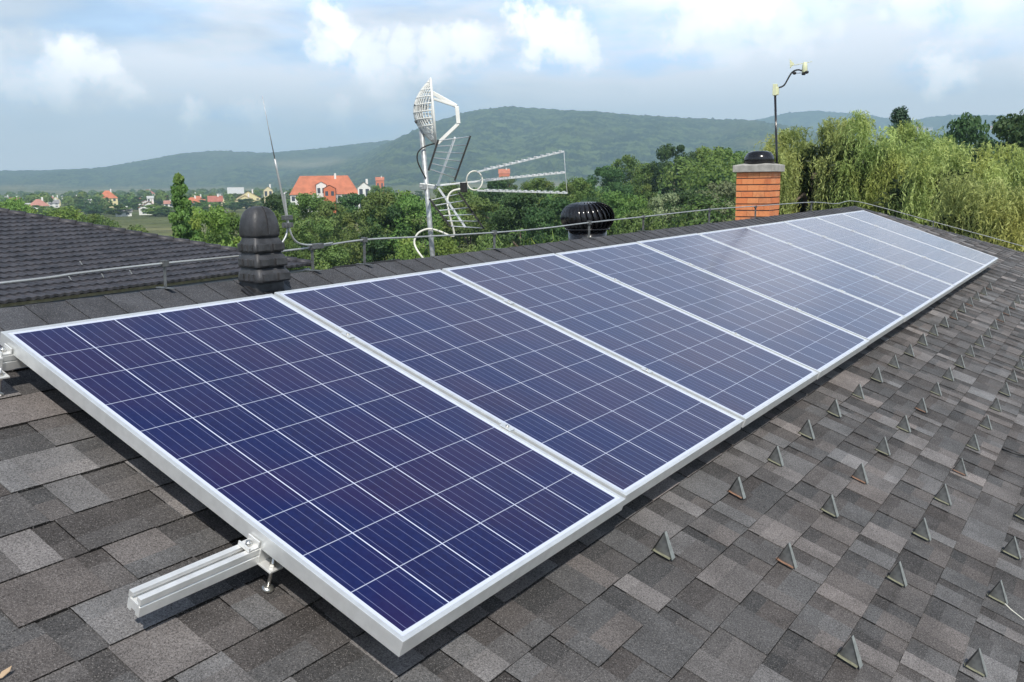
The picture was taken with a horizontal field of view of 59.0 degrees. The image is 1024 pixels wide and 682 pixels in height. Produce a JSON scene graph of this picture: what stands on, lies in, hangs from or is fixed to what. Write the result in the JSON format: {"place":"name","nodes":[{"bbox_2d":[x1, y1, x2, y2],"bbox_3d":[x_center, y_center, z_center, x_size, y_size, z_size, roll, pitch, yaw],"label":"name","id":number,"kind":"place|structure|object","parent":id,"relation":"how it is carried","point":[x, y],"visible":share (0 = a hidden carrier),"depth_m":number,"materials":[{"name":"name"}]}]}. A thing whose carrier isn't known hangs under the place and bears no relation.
{"place":"outdoors","nodes":[
{"label":"outdoors","id":0,"kind":"place"},
{"bbox_2d":[81,206,103,213],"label":"distant tree","id":1,"kind":"object","parent":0,"point":[93,210],"visible":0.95,"depth_m":336.66,"materials":[{"name":"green plant"}]},
{"bbox_2d":[103,204,131,216],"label":"distant tree","id":2,"kind":"object","parent":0,"point":[113,211],"visible":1,"depth_m":315.56,"materials":[{"name":"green plant"}]},
{"bbox_2d":[142,205,169,216],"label":"distant tree","id":3,"kind":"object","parent":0,"point":[152,209],"visible":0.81,"depth_m":307.14,"materials":[{"name":"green plant"}]},
{"bbox_2d":[191,202,217,211],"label":"distant tree","id":4,"kind":"object","parent":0,"point":[200,204],"visible":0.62,"depth_m":326.82,"materials":[{"name":"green plant"}]},
{"bbox_2d":[179,205,240,247],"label":"tree","id":5,"kind":"object","parent":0,"point":[220,222],"visible":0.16,"depth_m":46.06,"materials":[{"name":"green plant"}]},
{"bbox_2d":[202,210,240,246],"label":"tree","id":6,"kind":"object","parent":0,"point":[234,224],"visible":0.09,"depth_m":53.87,"materials":[{"name":"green plant"}]},
{"bbox_2d":[235,210,309,269],"bbox_3d":[-15.605,-4.601,58.094,4.767,7.584,5.344,5,11,28],"label":"tree","id":7,"kind":"object","parent":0,"point":[289,237],"visible":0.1,"depth_m":57.78,"materials":[{"name":"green plant"}]},
{"bbox_2d":[261,193,300,235],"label":"tree","id":8,"kind":"object","parent":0,"point":[273,202],"visible":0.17,"depth_m":85.27,"materials":[{"name":"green plant"}]},
{"bbox_2d":[284,191,335,251],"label":"tree","id":9,"kind":"object","parent":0,"point":[307,202],"visible":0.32,"depth_m":81.64,"materials":[{"name":"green plant"}]},
{"bbox_2d":[279,216,351,269],"bbox_3d":[-13.176,-4.884,61.064,5.032,7.049,5.111,4,11,26],"label":"tree","id":10,"kind":"object","parent":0,"point":[321,225],"visible":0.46,"depth_m":60.18,"materials":[{"name":"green plant"}]},
{"bbox_2d":[299,199,362,254],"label":"tree","id":11,"kind":"object","parent":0,"point":[327,208],"visible":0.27,"depth_m":69.47,"materials":[{"name":"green plant"}]},
{"bbox_2d":[326,192,374,257],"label":"tree","id":12,"kind":"object","parent":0,"point":[352,201],"visible":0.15,"depth_m":77.56,"materials":[{"name":"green plant"}]},
{"bbox_2d":[341,190,417,264],"bbox_3d":[-9.525,-6.503,65.144,5.893,8.773,5.403,7,13,39],"label":"tree","id":13,"kind":"object","parent":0,"point":[371,201],"visible":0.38,"depth_m":63.73,"materials":[{"name":"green plant"}]},
{"bbox_2d":[361,204,422,262],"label":"tree","id":14,"kind":"object","parent":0,"point":[377,245],"visible":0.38,"depth_m":63.03,"materials":[{"name":"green plant"}]},
{"bbox_2d":[371,189,458,260],"bbox_3d":[-7.435,-6.581,65.534,6.085,8.722,6.821,-10,14,-42],"label":"tree","id":15,"kind":"object","parent":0,"point":[414,203],"visible":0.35,"depth_m":63.45,"materials":[{"name":"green plant"}]},
{"bbox_2d":[426,195,518,252],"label":"tree","id":16,"kind":"object","parent":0,"point":[475,204],"visible":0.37,"depth_m":65.91,"materials":[{"name":"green plant"}]},
{"bbox_2d":[0,106,1011,251],"bbox_3d":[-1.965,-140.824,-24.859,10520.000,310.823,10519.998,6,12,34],"label":"terrain","id":17,"kind":"structure","parent":0,"point":[587,142],"depth_m":1997.06,"materials":[{"name":"green plant"}]},
{"bbox_2d":[0,197,39,213],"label":"bush","id":18,"kind":"object","parent":17,"relation":"on","point":[14,203],"visible":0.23,"depth_m":115.01,"materials":[{"name":"green plant"}]},
{"bbox_2d":[40,206,89,221],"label":"bush","id":19,"kind":"object","parent":17,"relation":"on","point":[65,213],"visible":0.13,"depth_m":110.89,"materials":[{"name":"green plant"}]},
{"bbox_2d":[77,213,121,227],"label":"bush","id":20,"kind":"object","parent":17,"relation":"on","point":[97,218],"visible":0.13,"depth_m":102.41,"materials":[{"name":"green plant"}]},
{"bbox_2d":[102,189,117,207],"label":"town house","id":21,"kind":"structure","parent":17,"relation":"on","point":[108,194],"depth_m":489.46,"materials":[{"name":"orange tile"}]},
{"bbox_2d":[0,187,292,204],"bbox_3d":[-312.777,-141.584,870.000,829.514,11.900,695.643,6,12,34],"label":"town wood","id":22,"kind":"object","parent":17,"relation":"on","point":[159,195],"visible":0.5,"depth_m":660.80,"materials":[{"name":"green plant"}]},
{"bbox_2d":[0,208,310,307],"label":"neighbouring house","id":23,"kind":"structure","parent":17,"relation":"on","point":[32,245],"depth_m":22.62,"materials":[{"name":"tile"}]},
{"bbox_2d":[168,172,202,241],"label":"slender tree","id":24,"kind":"object","parent":17,"relation":"on","point":[182,204],"visible":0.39,"depth_m":40.92,"materials":[{"name":"green plant"}]},
{"bbox_2d":[207,194,222,209],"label":"town house","id":25,"kind":"structure","parent":17,"relation":"on","point":[213,199],"depth_m":401.19,"materials":[{"name":"red tile"}]},
{"bbox_2d":[227,187,243,194],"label":"town house","id":26,"kind":"structure","parent":17,"relation":"on","point":[236,190],"depth_m":660.92,"materials":[{"name":"white paint"}]},
{"bbox_2d":[289,173,357,212],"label":"building","id":27,"kind":"structure","parent":17,"relation":"on","point":[333,188],"depth_m":319.43,"materials":[{"name":"orange tile"}]},
{"bbox_2d":[358,179,369,208],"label":"town house","id":28,"kind":"structure","parent":17,"relation":"on","point":[364,188],"depth_m":292.11,"materials":[{"name":"white paint"}]},
{"bbox_2d":[367,185,395,207],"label":"tree","id":29,"kind":"object","parent":17,"relation":"on","point":[383,188],"visible":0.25,"depth_m":243.49,"materials":[{"name":"green plant"}]},
{"bbox_2d":[395,236,427,259],"bbox_3d":[-6.553,-3.266,56.811,4.559,6.677,4.216,-1,10,-2],"label":"bush","id":30,"kind":"object","parent":17,"relation":"on","point":[406,249],"visible":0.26,"depth_m":56.02,"materials":[{"name":"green plant"}]},
{"bbox_2d":[426,236,465,256],"bbox_3d":[-4.209,-3.397,57.206,3.654,6.752,3.951,5,12,30],"label":"bush","id":31,"kind":"object","parent":17,"relation":"on","point":[445,246],"visible":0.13,"depth_m":56.23,"materials":[{"name":"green plant"}]},
{"bbox_2d":[431,182,477,240],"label":"tree","id":32,"kind":"object","parent":17,"relation":"on","point":[447,189],"visible":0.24,"depth_m":111.99,"materials":[{"name":"green plant"}]},
{"bbox_2d":[463,230,514,251],"bbox_3d":[-1.294,-4.325,60.891,4.813,6.268,5.152,4,11,26],"label":"bush","id":33,"kind":"object","parent":17,"relation":"on","point":[484,242],"visible":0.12,"depth_m":60.07,"materials":[{"name":"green plant"}]},
{"bbox_2d":[476,180,524,237],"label":"tree","id":34,"kind":"object","parent":17,"relation":"on","point":[497,197],"visible":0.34,"depth_m":115.27,"materials":[{"name":"green plant"}]},
{"bbox_2d":[493,176,517,193],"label":"tree","id":35,"kind":"object","parent":17,"relation":"on","point":[509,182],"visible":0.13,"depth_m":226.56,"materials":[{"name":"green plant"}]},
{"bbox_2d":[0,206,1023,681],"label":"house","id":36,"kind":"structure","parent":17,"relation":"on","point":[98,520],"depth_m":2.59,"materials":[{"name":"tile"}]},
{"bbox_2d":[0,354,27,370],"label":"mounting rail","id":37,"kind":"object","parent":36,"relation":"attached to","point":[12,361],"depth_m":2.55,"materials":[{"name":"metal"}]},
{"bbox_2d":[0,358,9,397],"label":"hanger bolt","id":38,"kind":"object","parent":37,"relation":"attached to","point":[3,375],"visible":1,"depth_m":2.51,"materials":[{"name":"silver metal"}]},
{"bbox_2d":[0,343,12,355],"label":"end clamp","id":39,"kind":"object","parent":37,"relation":"on","point":[6,350],"visible":1,"depth_m":2.53,"materials":[{"name":"metal"}]},
{"bbox_2d":[842,210,997,268],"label":"solar panel","id":40,"kind":"object","parent":37,"relation":"on","point":[987,260],"visible":0.84,"depth_m":10.01,"materials":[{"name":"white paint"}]},
{"bbox_2d":[127,545,259,617],"bbox_3d":[2.154,-0.262,6.076,0.040,0.045,10.433,27,23,28],"label":"mounting rail","id":41,"kind":"object","parent":36,"relation":"attached to","point":[163,590],"visible":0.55,"depth_m":1.92,"materials":[{"name":"metal"}]},
{"bbox_2d":[238,533,259,552],"bbox_3d":[-0.594,0.457,2.045,0.038,0.019,0.030,27,23,28],"label":"end clamp","id":42,"kind":"object","parent":41,"relation":"on","point":[250,543],"visible":1,"depth_m":2.04,"materials":[{"name":"metal"}]},
{"bbox_2d":[0,294,625,656],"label":"solar panel","id":43,"kind":"object","parent":41,"relation":"on","point":[395,509],"visible":1,"depth_m":2.45,"materials":[{"name":"glass"}]},
{"bbox_2d":[274,269,743,505],"bbox_3d":[-0.005,0.079,3.442,1.562,0.040,0.992,27,23,28],"label":"solar panel","id":44,"kind":"object","parent":41,"relation":"on","point":[628,432],"visible":0.79,"depth_m":3.33,"materials":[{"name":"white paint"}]},
{"bbox_2d":[442,253,818,427],"bbox_3d":[0.562,-0.076,4.266,1.562,0.040,0.992,27,23,28],"label":"solar panel","id":45,"kind":"object","parent":41,"relation":"on","point":[747,382],"visible":0.85,"depth_m":4.17,"materials":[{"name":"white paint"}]},
{"bbox_2d":[556,242,868,378],"bbox_3d":[1.130,-0.228,5.090,1.562,0.042,0.992,28,23,28],"label":"solar panel","id":46,"kind":"object","parent":41,"relation":"on","point":[821,348],"visible":0.86,"depth_m":5.02,"materials":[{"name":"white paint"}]},
{"bbox_2d":[637,233,905,344],"bbox_3d":[1.693,-0.383,5.916,1.562,0.041,0.992,28,23,28],"label":"solar panel","id":47,"kind":"object","parent":41,"relation":"on","point":[871,322],"visible":0.81,"depth_m":5.85,"materials":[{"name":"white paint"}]},
{"bbox_2d":[698,227,932,321],"bbox_3d":[2.261,-0.535,6.740,1.562,0.040,0.992,27,23,28],"label":"solar panel","id":48,"kind":"object","parent":41,"relation":"on","point":[907,304],"visible":0.86,"depth_m":6.69,"materials":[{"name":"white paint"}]},
{"bbox_2d":[747,222,954,303],"bbox_3d":[2.825,-0.688,7.566,1.562,0.040,0.992,27,23,28],"label":"solar panel","id":49,"kind":"object","parent":41,"relation":"on","point":[934,289],"visible":0.85,"depth_m":7.52,"materials":[{"name":"blue glass"}]},
{"bbox_2d":[784,217,971,289],"bbox_3d":[3.391,-0.843,8.391,1.562,0.040,0.992,27,23,28],"label":"solar panel","id":50,"kind":"object","parent":41,"relation":"on","point":[956,278],"visible":0.84,"depth_m":8.34,"materials":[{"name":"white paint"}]},
{"bbox_2d":[816,213,985,277],"bbox_3d":[3.958,-0.996,9.214,1.562,0.041,0.992,28,23,28],"label":"solar panel","id":51,"kind":"object","parent":41,"relation":"on","point":[958,262],"visible":0.88,"depth_m":9.17,"materials":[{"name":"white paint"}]},
{"bbox_2d":[237,206,291,296],"bbox_3d":[-1.002,-0.332,3.732,0.250,0.445,0.220,7,13,37],"label":"ridge vent","id":52,"kind":"object","parent":36,"relation":"on","point":[262,261],"visible":0.91,"depth_m":3.70,"materials":[{"name":"black plastic"}]},
{"bbox_2d":[257,549,282,592],"bbox_3d":[-0.559,0.527,2.080,0.046,0.108,0.040,28,23,28],"label":"hanger bolt","id":53,"kind":"object","parent":36,"relation":"attached to","point":[267,563],"visible":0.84,"depth_m":2.07,"materials":[{"name":"silver metal"}]},
{"bbox_2d":[414,100,436,256],"bbox_3d":[-0.542,-0.659,5.960,0.159,1.800,0.068,-3,10,-13],"label":"antenna mast","id":54,"kind":"object","parent":36,"relation":"on","point":[425,186],"visible":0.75,"depth_m":5.87,"materials":[{"name":"metal"}]},
{"bbox_2d":[413,78,459,144],"bbox_3d":[-0.508,-1.476,5.824,0.274,0.429,0.250,8,14,42],"label":"grid dish","id":55,"kind":"object","parent":54,"relation":"attached to","point":[429,130],"visible":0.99,"depth_m":5.77,"materials":[{"name":"white paint"}]},
{"bbox_2d":[428,136,566,228],"bbox_3d":[-0.149,-1.057,6.040,1.071,0.630,0.454,-7,12,-30],"label":"tv aerial","id":56,"kind":"object","parent":54,"relation":"attached to","point":[463,186],"visible":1,"depth_m":5.96,"materials":[{"name":"metal"}]},
{"bbox_2d":[413,188,459,257],"bbox_3d":[-0.475,-0.764,5.892,0.335,0.457,0.081,-3,10,-15],"label":"aerial cable","id":57,"kind":"object","parent":56,"relation":"hanging from","point":[425,229],"visible":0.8,"depth_m":5.90,"materials":[{"name":"white plastic"}]},
{"bbox_2d":[0,201,1023,288],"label":"lightning conductor","id":58,"kind":"object","parent":36,"relation":"on","point":[165,263],"visible":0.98,"depth_m":4.41,"materials":[{"name":"metal"}]},
{"bbox_2d":[262,96,332,248],"bbox_3d":[-0.946,-0.736,4.018,0.028,0.662,0.359,6,12,34],"label":"lightning rod","id":59,"kind":"object","parent":58,"relation":"attached to","point":[288,225],"visible":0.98,"depth_m":3.97,"materials":[{"name":"metal"}]},
{"bbox_2d":[560,202,614,239],"bbox_3d":[0.570,-0.851,6.826,0.480,0.395,0.480,6,12,34],"label":"turbine vent","id":60,"kind":"object","parent":36,"relation":"on","point":[578,212],"visible":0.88,"depth_m":6.69,"materials":[{"name":"black metal"}]},
{"bbox_2d":[651,531,674,559],"bbox_3d":[0.458,0.604,2.682,0.068,0.070,0.036,26,21,25],"label":"snow guard","id":61,"kind":"object","parent":36,"relation":"on","point":[663,546],"visible":1,"depth_m":2.68,"materials":[{"name":"metal"}]},
{"bbox_2d":[727,477,745,498],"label":"snow guard","id":62,"kind":"object","parent":36,"relation":"on","point":[736,489],"visible":1,"depth_m":3.18,"materials":[{"name":"metal"}]},
{"bbox_2d":[733,151,784,219],"bbox_3d":[2.677,-1.593,9.847,0.440,0.937,0.403,6,12,34],"label":"chimney","id":63,"kind":"object","parent":36,"relation":"on","point":[758,177],"visible":0.71,"depth_m":9.69,"materials":[{"name":"orange brick"}]},
{"bbox_2d":[767,446,783,465],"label":"snow guard","id":64,"kind":"object","parent":36,"relation":"on","point":[776,457],"visible":1,"depth_m":3.54,"materials":[{"name":"metal"}]},
{"bbox_2d":[776,543,797,568],"bbox_3d":[0.870,0.669,2.830,0.065,0.066,0.034,27,23,27],"label":"snow guard","id":65,"kind":"object","parent":36,"relation":"on","point":[787,557],"visible":1,"depth_m":2.83,"materials":[{"name":"metal"}]},
{"bbox_2d":[772,60,811,209],"bbox_3d":[3.007,-2.137,9.789,0.383,1.761,0.162,4,11,25],"label":"weather station","id":66,"kind":"object","parent":36,"relation":"on","point":[775,91],"visible":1,"depth_m":9.69,"materials":[{"name":"black paint"}]},
{"bbox_2d":[798,420,814,439],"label":"snow guard","id":67,"kind":"object","parent":36,"relation":"on","point":[806,431],"visible":1,"depth_m":3.89,"materials":[{"name":"metal"}]},
{"bbox_2d":[820,495,838,516],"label":"snow guard","id":68,"kind":"object","parent":36,"relation":"on","point":[830,507],"visible":1,"depth_m":3.25,"materials":[{"name":"metal"}]},
{"bbox_2d":[826,399,841,416],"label":"snow guard","id":69,"kind":"object","parent":36,"relation":"on","point":[834,409],"visible":1,"depth_m":4.24,"materials":[{"name":"metal"}]},
{"bbox_2d":[835,635,862,668],"bbox_3d":[0.920,0.834,2.436,0.069,0.071,0.037,29,25,30],"label":"snow guard","id":70,"kind":"object","parent":36,"relation":"on","point":[849,653],"visible":1,"depth_m":2.44,"materials":[{"name":"metal"}]},
{"bbox_2d":[851,463,868,483],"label":"snow guard","id":71,"kind":"object","parent":36,"relation":"on","point":[860,475],"visible":1,"depth_m":3.60,"materials":[{"name":"metal"}]},
{"bbox_2d":[875,437,890,455],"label":"snow guard","id":72,"kind":"object","parent":36,"relation":"on","point":[882,447],"visible":1,"depth_m":3.95,"materials":[{"name":"metal"}]},
{"bbox_2d":[886,561,907,586],"bbox_3d":[1.252,0.748,2.916,0.064,0.066,0.034,29,25,31],"label":"snow guard","id":73,"kind":"object","parent":36,"relation":"on","point":[897,575],"visible":1,"depth_m":2.92,"materials":[{"name":"metal"}]},
{"bbox_2d":[896,415,910,431],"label":"snow guard","id":74,"kind":"object","parent":36,"relation":"on","point":[903,425],"visible":1,"depth_m":4.31,"materials":[{"name":"metal"}]},
{"bbox_2d":[912,518,930,540],"bbox_3d":[1.495,0.679,3.274,0.067,0.069,0.036,27,23,27],"label":"snow guard","id":75,"kind":"object","parent":36,"relation":"on","point":[921,530],"visible":1,"depth_m":3.28,"materials":[{"name":"metal"}]},
{"bbox_2d":[933,484,951,505],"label":"snow guard","id":76,"kind":"object","parent":36,"relation":"on","point":[942,496],"visible":1,"depth_m":3.63,"materials":[{"name":"metal"}]},
{"bbox_2d":[952,458,966,475],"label":"snow guard","id":77,"kind":"object","parent":36,"relation":"on","point":[959,467],"visible":1,"depth_m":3.98,"materials":[{"name":"metal"}]},
{"bbox_2d":[966,434,979,449],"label":"snow guard","id":78,"kind":"object","parent":36,"relation":"on","point":[972,443],"visible":1,"depth_m":4.34,"materials":[{"name":"metal"}]},
{"bbox_2d":[964,648,987,676],"bbox_3d":[1.326,0.908,2.562,0.063,0.065,0.034,27,23,27],"label":"snow guard","id":79,"kind":"object","parent":36,"relation":"on","point":[974,662],"visible":1,"depth_m":2.56,"materials":[{"name":"metal"}]},
{"bbox_2d":[987,580,1007,604],"bbox_3d":[1.617,0.827,2.986,0.065,0.066,0.034,28,24,29],"label":"snow guard","id":80,"kind":"object","parent":36,"relation":"on","point":[996,592],"visible":0.87,"depth_m":2.99,"materials":[{"name":"metal"}]},
{"bbox_2d":[1001,537,1021,559],"bbox_3d":[1.857,0.760,3.337,0.068,0.069,0.036,28,24,29],"label":"snow guard","id":81,"kind":"object","parent":36,"relation":"on","point":[1010,548],"visible":1,"depth_m":3.34,"materials":[{"name":"metal"}]},
{"bbox_2d":[514,177,564,241],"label":"tree","id":82,"kind":"object","parent":17,"relation":"on","point":[542,184],"visible":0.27,"depth_m":109.80,"materials":[{"name":"green plant"}]},
{"bbox_2d":[434,185,687,242],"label":"valley wood","id":83,"kind":"object","parent":17,"relation":"on","point":[549,196],"visible":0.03,"depth_m":117.33,"materials":[{"name":"green plant"}]},
{"bbox_2d":[549,176,604,225],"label":"tree","id":84,"kind":"object","parent":17,"relation":"on","point":[577,186],"visible":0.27,"depth_m":89.92,"materials":[{"name":"green plant"}]},
{"bbox_2d":[586,165,633,217],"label":"tree","id":85,"kind":"object","parent":17,"relation":"on","point":[611,183],"visible":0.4,"depth_m":106.95,"materials":[{"name":"green plant"}]},
{"bbox_2d":[602,154,646,199],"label":"tree","id":86,"kind":"object","parent":17,"relation":"on","point":[629,162],"visible":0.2,"depth_m":130.51,"materials":[{"name":"green plant"}]},
{"bbox_2d":[602,190,650,235],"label":"tree","id":87,"kind":"object","parent":17,"relation":"on","point":[619,206],"visible":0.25,"depth_m":70.88,"materials":[{"name":"green plant"}]},
{"bbox_2d":[627,163,667,210],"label":"tree","id":88,"kind":"object","parent":17,"relation":"on","point":[641,185],"visible":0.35,"depth_m":115.57,"materials":[{"name":"green plant"}]},
{"bbox_2d":[640,192,696,229],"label":"tree","id":89,"kind":"object","parent":17,"relation":"on","point":[660,201],"visible":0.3,"depth_m":67.87,"materials":[{"name":"green plant"}]},
{"bbox_2d":[643,144,698,207],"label":"tree","id":90,"kind":"object","parent":17,"relation":"on","point":[665,153],"visible":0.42,"depth_m":115.40,"materials":[{"name":"green plant"}]},
{"bbox_2d":[662,189,724,228],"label":"tree","id":91,"kind":"object","parent":17,"relation":"on","point":[686,194],"visible":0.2,"depth_m":67.38,"materials":[{"name":"green plant"}]},
{"bbox_2d":[677,145,736,189],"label":"tree","id":92,"kind":"object","parent":17,"relation":"on","point":[699,151],"visible":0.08,"depth_m":119.19,"materials":[{"name":"green plant"}]},
{"bbox_2d":[681,172,736,205],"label":"tree","id":93,"kind":"object","parent":17,"relation":"on","point":[704,188],"visible":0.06,"depth_m":81.41,"materials":[{"name":"green plant"}]},
{"bbox_2d":[691,180,736,222],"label":"tree","id":94,"kind":"object","parent":17,"relation":"on","point":[726,190],"visible":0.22,"depth_m":69.50,"materials":[{"name":"green plant"}]},
{"bbox_2d":[715,148,748,178],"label":"tree","id":95,"kind":"object","parent":17,"relation":"on","point":[741,153],"visible":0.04,"depth_m":122.94,"materials":[{"name":"green plant"}]},
{"bbox_2d":[733,116,898,214],"bbox_3d":[8.731,-0.934,25.915,4.628,10.800,3.753,-3,10,-13],"label":"willow","id":96,"kind":"object","parent":17,"relation":"on","point":[800,173],"visible":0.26,"depth_m":24.77,"materials":[{"name":"green plant"}]},
{"bbox_2d":[656,146,1019,227],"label":"scrub","id":97,"kind":"object","parent":17,"relation":"on","point":[691,176],"visible":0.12,"depth_m":74.36,"materials":[{"name":"green plant"}]},
{"bbox_2d":[803,109,965,212],"bbox_3d":[9.824,-0.706,24.436,3.974,10.834,3.759,6,12,34],"label":"willow","id":98,"kind":"object","parent":17,"relation":"on","point":[870,168],"visible":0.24,"depth_m":23.29,"materials":[{"name":"green plant"}]},
{"bbox_2d":[889,105,914,152],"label":"conifer","id":99,"kind":"object","parent":17,"relation":"on","point":[901,114],"visible":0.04,"depth_m":55.40,"materials":[{"name":"green plant"}]},
{"bbox_2d":[874,137,1023,227],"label":"willow","id":100,"kind":"object","parent":17,"relation":"on","point":[913,192],"visible":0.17,"depth_m":20.78,"materials":[{"name":"green plant"}]},
{"bbox_2d":[940,112,1004,173],"bbox_3d":[30.743,-8.872,62.129,5.578,13.412,5.595,-5,11,-22],"label":"tree","id":101,"kind":"object","parent":17,"relation":"on","point":[966,129],"visible":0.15,"depth_m":60.33,"materials":[{"name":"green plant"}]},
{"bbox_2d":[924,171,1023,251],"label":"willow","id":102,"kind":"object","parent":17,"relation":"on","point":[991,219],"visible":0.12,"depth_m":17.79,"materials":[{"name":"green plant"}]},
{"bbox_2d":[962,109,1023,189],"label":"tree","id":103,"kind":"object","parent":17,"relation":"on","point":[1006,127],"visible":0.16,"depth_m":51.08,"materials":[{"name":"green plant"}]},
{"bbox_2d":[0,0,1023,170],"label":"sky","id":104,"kind":"structure","parent":0,"point":[90,84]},
{"bbox_2d":[487,192,556,247],"bbox_3d":[0.552,-6.667,66.027,6.166,8.480,6.053,0,10,3],"label":"tree","id":105,"kind":"object","parent":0,"point":[513,202],"visible":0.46,"depth_m":64.80,"materials":[{"name":"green plant"}]},
{"bbox_2d":[521,197,572,244],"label":"tree","id":106,"kind":"object","parent":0,"point":[533,220],"visible":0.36,"depth_m":58.52,"materials":[{"name":"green plant"}]},
{"bbox_2d":[613,207,667,234],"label":"tree","id":107,"kind":"object","parent":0,"point":[637,224],"visible":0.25,"depth_m":55.87,"materials":[{"name":"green plant"}]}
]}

